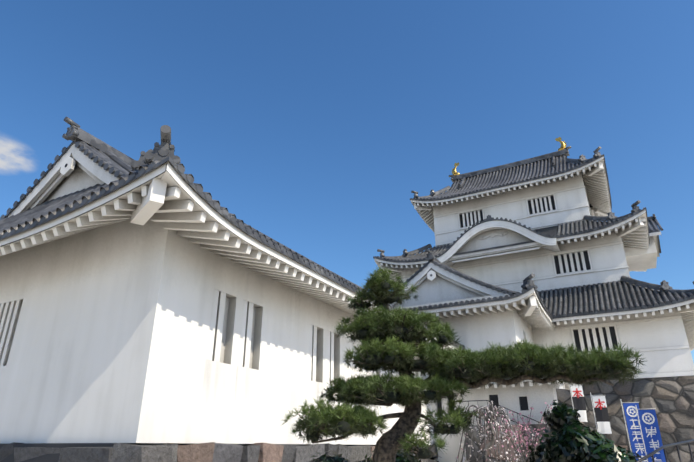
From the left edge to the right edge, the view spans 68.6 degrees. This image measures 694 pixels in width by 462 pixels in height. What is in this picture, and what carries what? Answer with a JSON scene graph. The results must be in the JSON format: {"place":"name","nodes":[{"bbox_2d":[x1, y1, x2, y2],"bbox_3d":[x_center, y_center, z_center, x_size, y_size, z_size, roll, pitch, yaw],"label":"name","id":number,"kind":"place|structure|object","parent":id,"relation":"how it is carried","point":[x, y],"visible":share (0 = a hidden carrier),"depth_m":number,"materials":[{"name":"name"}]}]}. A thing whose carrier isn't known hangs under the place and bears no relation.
{"place":"outdoors","nodes":[
{"label":"outdoors","id":0,"kind":"place"},
{"bbox_2d":[0,0,693,444],"label":"sky","id":1,"kind":"structure","parent":0,"point":[315,124],"materials":[{"name":"blue"}]},
{"bbox_2d":[556,376,693,461],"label":"stone wall","id":2,"kind":"structure","parent":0,"point":[670,400],"depth_m":27.64,"materials":[{"name":"grey stone"}]},
{"bbox_2d":[373,137,693,378],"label":"castle keep","id":3,"kind":"structure","parent":2,"relation":"on","point":[531,250],"depth_m":34.62,"materials":[{"name":"paint"}]},
{"bbox_2d":[624,214,662,271],"bbox_3d":[21.738,0.630,37.885,2.898,3.598,5.101,-12,-26,26],"label":"bay window","id":4,"kind":"structure","parent":3,"relation":"attached to","point":[639,259],"depth_m":36.44,"materials":[{"name":"paint"}]},
{"label":"ground","id":5,"kind":"structure","parent":0,"visible":0},
{"bbox_2d":[0,442,438,461],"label":"stone base","id":6,"kind":"object","parent":5,"relation":"on","point":[127,452],"visible":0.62,"depth_m":12.12,"materials":[{"name":"grey stone"}]},
{"bbox_2d":[0,117,464,444],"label":"white building","id":7,"kind":"structure","parent":6,"relation":"on","point":[130,304],"depth_m":13.35,"materials":[{"name":"paint"}]},
{"bbox_2d":[202,272,417,425],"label":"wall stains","id":8,"kind":"object","parent":7,"relation":"attached to","point":[247,368],"depth_m":15.18,"materials":[{"name":"grey paint"}]},
{"bbox_2d":[282,266,647,461],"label":"pine tree","id":9,"kind":"object","parent":5,"relation":"on","point":[400,334],"visible":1,"depth_m":8.84,"materials":[{"name":"green plant"}]},
{"bbox_2d":[305,400,640,461],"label":"shrubs","id":10,"kind":"object","parent":5,"relation":"on","point":[570,440],"visible":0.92,"depth_m":8.31,"materials":[{"name":"green plant"}]},
{"bbox_2d":[455,401,523,461],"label":"weeping plum","id":11,"kind":"object","parent":5,"relation":"on","point":[493,414],"visible":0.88,"depth_m":11.32,"materials":[{"name":"plant"}]},
{"bbox_2d":[431,378,693,461],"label":"entrance and rails","id":12,"kind":"object","parent":5,"relation":"on","point":[519,397],"visible":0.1,"depth_m":24.74,"materials":[{"name":"paint"}]},
{"bbox_2d":[569,385,665,461],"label":"banners","id":13,"kind":"object","parent":5,"relation":"on","point":[643,431],"visible":0.96,"depth_m":14.18,"materials":[{"name":"multicoloured"}]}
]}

